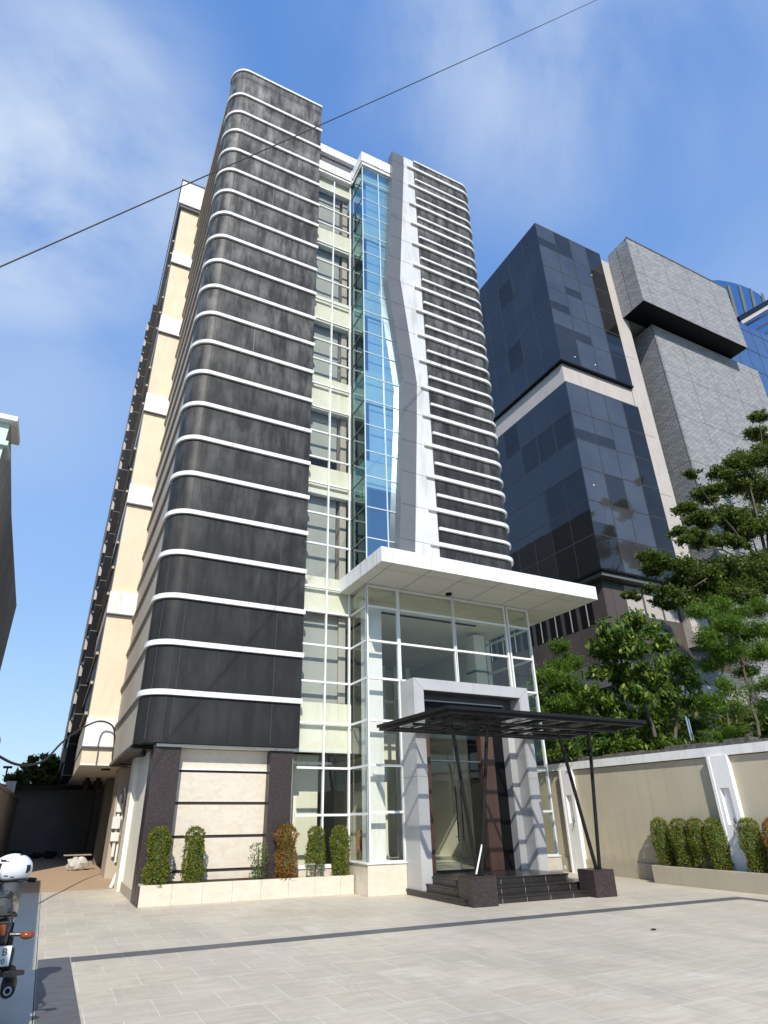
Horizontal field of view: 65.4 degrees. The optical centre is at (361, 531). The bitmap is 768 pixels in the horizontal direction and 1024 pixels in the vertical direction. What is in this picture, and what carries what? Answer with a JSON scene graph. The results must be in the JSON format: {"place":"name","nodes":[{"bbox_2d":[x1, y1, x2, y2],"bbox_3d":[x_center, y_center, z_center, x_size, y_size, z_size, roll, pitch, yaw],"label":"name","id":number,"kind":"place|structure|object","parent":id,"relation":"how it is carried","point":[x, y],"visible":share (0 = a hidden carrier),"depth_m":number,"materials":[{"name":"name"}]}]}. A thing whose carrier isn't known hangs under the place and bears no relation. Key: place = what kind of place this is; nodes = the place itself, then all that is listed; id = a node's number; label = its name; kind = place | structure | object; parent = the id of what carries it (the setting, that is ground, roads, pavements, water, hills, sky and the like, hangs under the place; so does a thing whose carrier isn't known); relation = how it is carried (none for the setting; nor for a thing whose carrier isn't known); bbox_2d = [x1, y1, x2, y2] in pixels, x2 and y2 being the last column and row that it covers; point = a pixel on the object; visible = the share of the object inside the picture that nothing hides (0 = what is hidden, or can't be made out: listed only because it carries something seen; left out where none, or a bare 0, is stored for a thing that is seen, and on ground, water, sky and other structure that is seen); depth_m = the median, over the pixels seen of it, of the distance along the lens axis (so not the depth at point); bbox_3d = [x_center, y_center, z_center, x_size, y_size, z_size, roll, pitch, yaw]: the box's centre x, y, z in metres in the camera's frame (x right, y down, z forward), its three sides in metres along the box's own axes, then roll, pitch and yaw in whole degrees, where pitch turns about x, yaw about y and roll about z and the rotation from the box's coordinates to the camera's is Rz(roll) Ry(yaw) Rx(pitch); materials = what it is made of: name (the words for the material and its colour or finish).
{"place":"outdoors","nodes":[
{"label":"outdoors","id":0,"kind":"place"},
{"bbox_2d":[0,413,19,669],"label":"grey neighbour building","id":1,"kind":"structure","parent":0,"point":[9,431],"depth_m":22.31,"materials":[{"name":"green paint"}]},
{"bbox_2d":[6,850,22,854],"bbox_3d":[-14.822,13.838,25.579,0.754,0.380,0.465,11,-28,-23],"label":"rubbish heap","id":2,"kind":"object","parent":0,"point":[18,851],"visible":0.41,"depth_m":25.54,"materials":[{"name":"black plastic"}]},
{"bbox_2d":[0,893,40,1023],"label":"side path","id":3,"kind":"structure","parent":0,"point":[16,1007],"depth_m":7.11,"materials":[{"name":"paint"}]},
{"bbox_2d":[0,877,36,998],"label":"motorcycle","id":4,"kind":"object","parent":3,"relation":"on","point":[10,893],"visible":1,"depth_m":4.91,"materials":[{"name":"black metal"}]},
{"bbox_2d":[0,853,32,881],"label":"crash helmet","id":5,"kind":"object","parent":4,"relation":"on","point":[16,867],"visible":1,"depth_m":5.92,"materials":[{"name":"white plastic"}]},
{"bbox_2d":[29,852,41,858],"bbox_3d":[-14.201,14.094,26.031,0.544,0.275,0.344,11,-28,-23],"label":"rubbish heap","id":6,"kind":"object","parent":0,"point":[34,855],"visible":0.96,"depth_m":25.94,"materials":[{"name":"black plastic"}]},
{"bbox_2d":[41,851,57,858],"bbox_3d":[-13.554,14.013,25.920,0.663,0.355,0.441,11,-28,-23],"label":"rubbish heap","id":7,"kind":"object","parent":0,"point":[48,854],"visible":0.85,"depth_m":25.81,"materials":[{"name":"black plastic"}]},
{"bbox_2d":[0,856,113,893],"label":"brick passage floor","id":8,"kind":"structure","parent":0,"point":[53,875],"depth_m":17.40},
{"bbox_2d":[2,751,62,785],"bbox_3d":[-16.430,13.556,30.121,3.468,4.763,3.320,11,-28,-23],"label":"leafy tree","id":9,"kind":"object","parent":8,"relation":"on","point":[46,773],"visible":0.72,"depth_m":29.96,"materials":[{"name":"green plant"}]},
{"bbox_2d":[4,785,94,856],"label":"passage shed","id":10,"kind":"structure","parent":8,"relation":"on","point":[53,818],"depth_m":27.72,"materials":[{"name":"grey paint"}]},
{"bbox_2d":[66,856,87,870],"bbox_3d":[-9.476,11.055,19.909,0.696,0.557,0.571,11,-28,-23],"label":"rubbish sack","id":11,"kind":"object","parent":8,"relation":"on","point":[75,863],"visible":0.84,"depth_m":19.75,"materials":[{"name":"white plastic"}]},
{"bbox_2d":[63,854,91,855],"bbox_3d":[-9.517,10.811,20.007,0.850,0.030,0.300,11,-28,-23],"label":"loose board","id":12,"kind":"object","parent":11,"relation":"on","point":[76,854],"visible":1,"depth_m":19.96,"materials":[{"name":"beige wood"}]},
{"bbox_2d":[109,873,115,887],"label":"leaning boards","id":13,"kind":"object","parent":8,"relation":"on","point":[112,883],"visible":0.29,"depth_m":14.89,"materials":[{"name":"white paint"}]},
{"bbox_2d":[0,0,595,267],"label":"overhead wire","id":14,"kind":"object","parent":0,"point":[7,263],"visible":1,"depth_m":10.40,"materials":[{"name":"black rubber"}]},
{"bbox_2d":[0,0,767,783],"label":"sky","id":15,"kind":"structure","parent":0,"point":[599,124],"materials":[{"name":"blue"}]},
{"bbox_2d":[32,871,767,1023],"bbox_3d":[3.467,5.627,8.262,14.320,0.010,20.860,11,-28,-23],"label":"paved forecourt","id":16,"kind":"structure","parent":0,"point":[702,963],"depth_m":7.10,"materials":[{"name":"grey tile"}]},
{"bbox_2d":[0,738,18,857],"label":"side boundary wall","id":17,"kind":"structure","parent":16,"relation":"on","point":[9,799],"depth_m":22.28,"materials":[{"name":"white paint"}]},
{"bbox_2d":[6,781,16,792],"bbox_3d":[-14.248,11.488,23.724,0.340,2.950,0.250,11,-28,-23],"label":"white post","id":18,"kind":"object","parent":16,"relation":"on","point":[10,785],"visible":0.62,"depth_m":24.19,"materials":[{"name":"paint"}]},
{"bbox_2d":[3,766,12,781],"bbox_3d":[-14.392,9.797,24.184,0.320,0.600,0.200,11,-28,-23],"label":"post lamp","id":19,"kind":"object","parent":18,"relation":"on","point":[7,767],"visible":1,"depth_m":24.19,"materials":[{"name":"metal"}]},
{"bbox_2d":[134,875,353,907],"bbox_3d":[-2.341,7.520,12.581,4.585,0.366,0.433,11,-28,-23],"label":"marble planter","id":20,"kind":"object","parent":16,"relation":"on","point":[200,893],"visible":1,"depth_m":12.30,"materials":[{"name":"stone"}]},
{"bbox_2d":[140,825,174,887],"bbox_3d":[-4.109,6.545,12.077,0.633,1.119,0.634,11,-28,-23],"label":"columnar shrub","id":21,"kind":"object","parent":20,"relation":"on","point":[158,858],"visible":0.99,"depth_m":11.97,"materials":[{"name":"green plant"}]},
{"bbox_2d":[178,825,206,882],"bbox_3d":[-3.456,6.686,12.375,0.528,1.113,0.554,-6,-26,11],"label":"columnar shrub","id":22,"kind":"object","parent":20,"relation":"on","point":[193,858],"visible":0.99,"depth_m":12.26,"materials":[{"name":"green plant"}]},
{"bbox_2d":[246,842,270,879],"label":"columnar shrub","id":23,"kind":"object","parent":20,"relation":"on","point":[258,868],"visible":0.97,"depth_m":12.82,"materials":[{"name":"green plant"}]},
{"bbox_2d":[273,823,299,880],"bbox_3d":[-1.648,7.028,13.151,0.606,1.141,0.586,-15,-29,28],"label":"columnar shrub","id":24,"kind":"object","parent":20,"relation":"on","point":[285,853],"visible":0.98,"depth_m":13.05,"materials":[{"name":"red plant"}]},
{"bbox_2d":[304,826,325,876],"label":"columnar shrub","id":25,"kind":"object","parent":20,"relation":"on","point":[315,853],"visible":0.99,"depth_m":13.35,"materials":[{"name":"green plant"}]},
{"bbox_2d":[329,825,350,877],"bbox_3d":[-0.507,7.269,13.635,0.558,1.100,0.548,11,-28,-23],"label":"columnar shrub","id":26,"kind":"object","parent":20,"relation":"on","point":[340,845],"visible":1,"depth_m":13.55,"materials":[{"name":"green plant"}]},
{"bbox_2d":[58,69,597,904],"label":"office building","id":27,"kind":"structure","parent":16,"relation":"on","point":[308,581],"depth_m":17.75,"materials":[{"name":"paint"}]},
{"bbox_2d":[0,720,130,766],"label":"thick cable","id":28,"kind":"object","parent":27,"relation":"attached to","point":[31,764],"visible":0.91,"depth_m":15.33,"materials":[{"name":"black rubber"}]},
{"bbox_2d":[82,778,91,791],"bbox_3d":[-10.673,9.797,23.175,0.340,0.501,0.345,11,-28,-23],"label":"spotlight","id":29,"kind":"object","parent":27,"relation":"hanging from","point":[86,783],"visible":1,"depth_m":23.07,"materials":[{"name":"black metal"}]},
{"bbox_2d":[93,778,101,791],"bbox_3d":[-10.321,9.867,23.328,0.340,0.501,0.345,11,-28,-23],"label":"spotlight","id":30,"kind":"object","parent":27,"relation":"hanging from","point":[97,783],"visible":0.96,"depth_m":23.23,"materials":[{"name":"black metal"}]},
{"bbox_2d":[110,787,125,861],"bbox_3d":[-7.242,8.634,17.678,0.295,2.007,0.230,11,-28,-23],"label":"meter box","id":31,"kind":"object","parent":27,"relation":"attached to","point":[116,824],"visible":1,"depth_m":17.60,"materials":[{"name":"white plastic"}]},
{"bbox_2d":[140,749,146,756],"bbox_3d":[-4.904,4.955,13.389,0.138,0.170,0.172,11,-28,-23],"label":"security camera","id":32,"kind":"object","parent":27,"relation":"attached to","point":[143,753],"visible":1,"depth_m":13.33,"materials":[{"name":"black plastic"}]},
{"bbox_2d":[294,750,350,867],"bbox_3d":[-0.918,6.454,14.075,1.390,2.505,0.080,11,-28,-23],"label":"window","id":33,"kind":"structure","parent":27,"relation":"in","point":[347,768],"depth_m":14.22,"materials":[{"name":"white metal"}]},
{"bbox_2d":[300,608,350,750],"bbox_3d":[-0.940,3.711,15.380,1.390,3.570,0.080,11,-28,-23],"label":"window","id":34,"kind":"structure","parent":27,"relation":"in","point":[325,612],"depth_m":15.43,"materials":[{"name":"white metal"}]},
{"bbox_2d":[305,492,350,612],"bbox_3d":[-0.966,0.474,16.921,1.390,3.600,0.080,11,-28,-23],"label":"window","id":35,"kind":"structure","parent":27,"relation":"in","point":[328,515],"depth_m":17.01,"materials":[{"name":"white metal"}]},
{"bbox_2d":[308,404,350,497],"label":"window","id":36,"kind":"structure","parent":27,"relation":"in","point":[329,434],"depth_m":18.39,"materials":[{"name":"white metal"}]},
{"bbox_2d":[312,323,350,413],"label":"window","id":37,"kind":"structure","parent":27,"relation":"in","point":[330,342],"depth_m":19.77,"materials":[{"name":"white metal"}]},
{"bbox_2d":[315,239,350,329],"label":"window","id":38,"kind":"structure","parent":27,"relation":"in","point":[331,302],"depth_m":21.39,"materials":[{"name":"white metal"}]},
{"bbox_2d":[318,186,350,251],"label":"window","id":39,"kind":"structure","parent":27,"relation":"in","point":[334,193],"depth_m":22.98,"materials":[{"name":"white metal"}]},
{"bbox_2d":[320,174,350,196],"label":"window","id":40,"kind":"structure","parent":27,"relation":"in","point":[349,187],"depth_m":23.79,"materials":[{"name":"white metal"}]},
{"bbox_2d":[351,179,361,252],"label":"side window","id":41,"kind":"structure","parent":27,"relation":"in","point":[361,179],"depth_m":22.97,"materials":[{"name":"white metal"}]},
{"bbox_2d":[351,234,362,328],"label":"side window","id":42,"kind":"structure","parent":27,"relation":"in","point":[361,234],"depth_m":21.40,"materials":[{"name":"white metal"}]},
{"bbox_2d":[351,329,363,413],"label":"side window","id":43,"kind":"structure","parent":27,"relation":"in","point":[351,329],"depth_m":19.81,"materials":[{"name":"white metal"}]},
{"bbox_2d":[351,399,364,496],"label":"side window","id":44,"kind":"structure","parent":27,"relation":"in","point":[363,399],"depth_m":18.37,"materials":[{"name":"white metal"}]},
{"bbox_2d":[351,497,365,569],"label":"side window","id":45,"kind":"structure","parent":27,"relation":"in","point":[351,497],"depth_m":17.23,"materials":[{"name":"white metal"}]},
{"bbox_2d":[356,830,361,859],"bbox_3d":[0.144,7.718,14.509,0.420,0.870,0.420,11,-28,-23],"label":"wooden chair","id":46,"kind":"object","parent":27,"relation":"in","point":[358,844],"visible":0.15,"depth_m":14.66,"materials":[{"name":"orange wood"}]},
{"bbox_2d":[351,596,368,841],"bbox_3d":[-0.057,4.502,14.834,0.050,6.480,0.970,11,-28,-23],"label":"side window","id":47,"kind":"structure","parent":27,"relation":"in","point":[361,766],"depth_m":14.60,"materials":[{"name":"white metal"}]},
{"bbox_2d":[362,176,387,238],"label":"bay window","id":48,"kind":"structure","parent":27,"relation":"in","point":[362,176],"depth_m":22.58,"materials":[{"name":"white metal"}]},
{"bbox_2d":[362,232,388,319],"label":"bay window","id":49,"kind":"structure","parent":27,"relation":"in","point":[363,251],"depth_m":21.02,"materials":[{"name":"white metal"}]},
{"bbox_2d":[362,166,388,183],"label":"bay window","id":50,"kind":"structure","parent":27,"relation":"in","point":[362,166],"depth_m":23.46,"materials":[{"name":"white metal"}]},
{"bbox_2d":[365,483,395,557],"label":"bay window","id":51,"kind":"structure","parent":27,"relation":"in","point":[366,506],"depth_m":16.87,"materials":[{"name":"white metal"}]},
{"bbox_2d":[363,310,398,403],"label":"bay window","id":52,"kind":"structure","parent":27,"relation":"in","point":[364,331],"depth_m":19.45,"materials":[{"name":"white metal"}]},
{"bbox_2d":[364,397,398,487],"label":"bay window","id":53,"kind":"structure","parent":27,"relation":"in","point":[365,423],"depth_m":18.03,"materials":[{"name":"white metal"}]},
{"bbox_2d":[365,584,400,679],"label":"lobby window","id":54,"kind":"structure","parent":27,"relation":"in","point":[395,609],"depth_m":15.59,"materials":[{"name":"white metal"}]},
{"bbox_2d":[366,676,405,862],"bbox_3d":[0.558,5.503,14.120,0.934,4.073,0.100,11,-28,-23],"label":"lobby window","id":55,"kind":"structure","parent":27,"relation":"in","point":[400,765],"depth_m":14.02,"materials":[{"name":"white metal"}]},
{"bbox_2d":[397,589,457,681],"bbox_3d":[1.749,2.837,16.030,1.764,2.471,0.100,11,-28,-23],"label":"lobby window","id":56,"kind":"structure","parent":27,"relation":"in","point":[453,650],"depth_m":16.17,"materials":[{"name":"white metal"}]},
{"bbox_2d":[431,741,489,872],"bbox_3d":[2.334,6.369,14.584,1.530,3.340,0.116,11,-28,-23],"label":"glass door","id":57,"kind":"structure","parent":27,"relation":"in","point":[459,870],"depth_m":14.34,"materials":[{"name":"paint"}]},
{"bbox_2d":[452,598,512,686],"bbox_3d":[3.351,3.155,16.725,1.814,2.471,0.100,11,-28,-23],"label":"lobby window","id":58,"kind":"structure","parent":27,"relation":"in","point":[503,625],"depth_m":16.89,"materials":[{"name":"white metal"}]},
{"bbox_2d":[484,630,550,813],"bbox_3d":[4.476,5.699,17.425,0.060,6.480,2.100,11,-28,-23],"label":"side window","id":59,"kind":"structure","parent":27,"relation":"in","point":[485,641],"depth_m":18.66,"materials":[{"name":"white metal"}]},
{"bbox_2d":[504,607,537,693],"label":"lobby window","id":60,"kind":"structure","parent":27,"relation":"in","point":[508,626],"depth_m":17.27,"materials":[{"name":"white metal"}]},
{"bbox_2d":[535,693,558,855],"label":"lobby window","id":61,"kind":"structure","parent":27,"relation":"in","point":[545,769],"depth_m":15.78,"materials":[{"name":"white metal"}]},
{"bbox_2d":[34,897,767,1023],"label":"dark tile border","id":62,"kind":"object","parent":16,"relation":"on","point":[56,1000],"visible":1,"depth_m":7.33,"materials":[{"name":"tile"}]},
{"bbox_2d":[406,869,588,906],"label":"entrance steps","id":63,"kind":"structure","parent":16,"relation":"on","point":[520,885],"depth_m":12.47,"materials":[{"name":"black stone"}]},
{"bbox_2d":[377,705,646,907],"bbox_3d":[3.327,5.829,12.681,5.200,3.425,2.950,11,-28,-23],"label":"entrance canopy","id":64,"kind":"object","parent":16,"relation":"on","point":[478,890],"visible":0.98,"depth_m":12.60,"materials":[{"name":"metal"}]},
{"bbox_2d":[475,844,481,874],"bbox_3d":[2.312,6.308,11.699,0.302,0.683,0.034,13,-29,-27],"label":"plastic pipe","id":65,"kind":"object","parent":64,"relation":"on","point":[479,859],"visible":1,"depth_m":11.63,"materials":[{"name":"white plastic"}]},
{"bbox_2d":[537,741,767,879],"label":"boundary wall","id":66,"kind":"structure","parent":16,"relation":"on","point":[726,786],"depth_m":16.02,"materials":[{"name":"white paint"}]},
{"bbox_2d":[536,737,767,765],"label":"stone coping","id":67,"kind":"object","parent":66,"relation":"on","point":[740,740],"visible":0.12,"depth_m":15.76,"materials":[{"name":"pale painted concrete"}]},
{"bbox_2d":[651,864,767,894],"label":"wall planter","id":68,"kind":"object","parent":16,"relation":"on","point":[746,882],"visible":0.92,"depth_m":13.63,"materials":[{"name":"stone"}]},
{"bbox_2d":[649,816,678,866],"bbox_3d":[7.648,7.901,15.255,0.579,1.174,0.620,-2,-25,3],"label":"columnar shrub","id":69,"kind":"object","parent":68,"relation":"on","point":[661,840],"visible":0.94,"depth_m":15.12,"materials":[{"name":"green plant"}]},
{"bbox_2d":[669,817,700,867],"bbox_3d":[7.892,7.672,14.751,0.602,1.155,0.606,4,-26,-10],"label":"columnar shrub","id":70,"kind":"object","parent":68,"relation":"on","point":[678,838],"visible":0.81,"depth_m":14.65,"materials":[{"name":"green plant"}]},
{"bbox_2d":[685,817,713,868],"bbox_3d":[8.097,7.482,14.387,0.579,1.178,0.565,11,-28,-23],"label":"columnar shrub","id":71,"kind":"object","parent":68,"relation":"on","point":[696,837],"visible":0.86,"depth_m":14.31,"materials":[{"name":"green plant"}]},
{"bbox_2d":[702,817,734,870],"bbox_3d":[8.333,7.299,13.993,0.576,1.169,0.625,-14,-29,27],"label":"columnar shrub","id":72,"kind":"object","parent":68,"relation":"on","point":[720,849],"visible":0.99,"depth_m":13.88,"materials":[{"name":"green plant"}]},
{"bbox_2d":[736,817,767,873],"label":"columnar shrub","id":73,"kind":"object","parent":68,"relation":"on","point":[753,848],"visible":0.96,"depth_m":13.17,"materials":[{"name":"green plant"}]},
{"bbox_2d":[760,817,767,850],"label":"columnar shrub","id":74,"kind":"object","parent":68,"relation":"on","point":[764,830],"visible":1,"depth_m":12.92,"materials":[{"name":"red plant"}]},
{"bbox_2d":[712,280,767,335],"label":"curved glass tower","id":75,"kind":"structure","parent":0,"point":[750,307],"depth_m":115.32,"materials":[{"name":"glass"}]},
{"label":"raised garden","id":76,"kind":"structure","parent":0,"visible":0},
{"bbox_2d":[523,636,589,759],"bbox_3d":[7.486,6.167,22.429,3.968,4.865,2.621,11,-28,-23],"label":"feathery tree","id":77,"kind":"object","parent":76,"relation":"on","point":[559,679],"visible":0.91,"depth_m":22.35,"materials":[{"name":"green plant"}]},
{"bbox_2d":[479,222,746,760],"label":"glass office block","id":78,"kind":"structure","parent":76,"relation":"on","point":[587,490],"depth_m":43.07,"materials":[{"name":"blue glass"}]},
{"bbox_2d":[732,322,767,396],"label":"grey glass building","id":79,"kind":"structure","parent":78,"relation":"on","point":[754,355],"depth_m":65.30,"materials":[{"name":"glass"}]},
{"bbox_2d":[535,681,718,763],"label":"garden undergrowth","id":80,"kind":"object","parent":76,"relation":"on","point":[573,745],"visible":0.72,"depth_m":20.22,"materials":[{"name":"green plant"}]},
{"bbox_2d":[578,606,680,736],"bbox_3d":[9.671,4.848,21.485,3.821,4.781,3.211,11,-28,-23],"label":"broadleaf tree","id":81,"kind":"object","parent":76,"relation":"on","point":[627,644],"visible":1,"depth_m":21.01,"materials":[{"name":"green plant"}]},
{"bbox_2d":[522,681,767,761],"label":"garden hedge","id":82,"kind":"object","parent":76,"relation":"on","point":[667,725],"visible":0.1,"depth_m":26.58,"materials":[{"name":"green plant"}]},
{"bbox_2d":[648,649,709,739],"bbox_3d":[11.720,5.995,22.616,3.515,3.602,2.415,16,-30,-31],"label":"broadleaf tree","id":83,"kind":"object","parent":76,"relation":"on","point":[680,666],"visible":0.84,"depth_m":22.60,"materials":[{"name":"green plant"}]},
{"bbox_2d":[607,236,767,736],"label":"textured block","id":84,"kind":"structure","parent":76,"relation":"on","point":[706,394],"depth_m":49.80,"materials":[{"name":"grey stone"}]},
{"bbox_2d":[685,717,693,740],"bbox_3d":[10.549,6.332,19.251,0.170,0.726,0.060,11,-28,-23],"label":"metal stake","id":85,"kind":"object","parent":76,"relation":"on","point":[689,729],"visible":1,"depth_m":19.23,"materials":[{"name":"silver metal"}]},
{"bbox_2d":[620,407,767,612],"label":"spreading tree","id":86,"kind":"object","parent":76,"relation":"on","point":[747,573],"visible":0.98,"depth_m":29.80,"materials":[{"name":"green plant"}]},
{"bbox_2d":[678,593,767,735],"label":"feathery tree","id":87,"kind":"object","parent":76,"relation":"on","point":[714,634],"visible":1,"depth_m":21.34,"materials":[{"name":"green plant"}]},
{"bbox_2d":[697,724,752,742],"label":"banana plant","id":88,"kind":"object","parent":76,"relation":"on","point":[729,732],"visible":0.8,"depth_m":18.47,"materials":[{"name":"green plant"}]},
{"bbox_2d":[690,673,767,725],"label":"feathery tree","id":89,"kind":"object","parent":76,"relation":"on","point":[716,698],"visible":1,"depth_m":19.41,"materials":[{"name":"green plant"}]}
]}

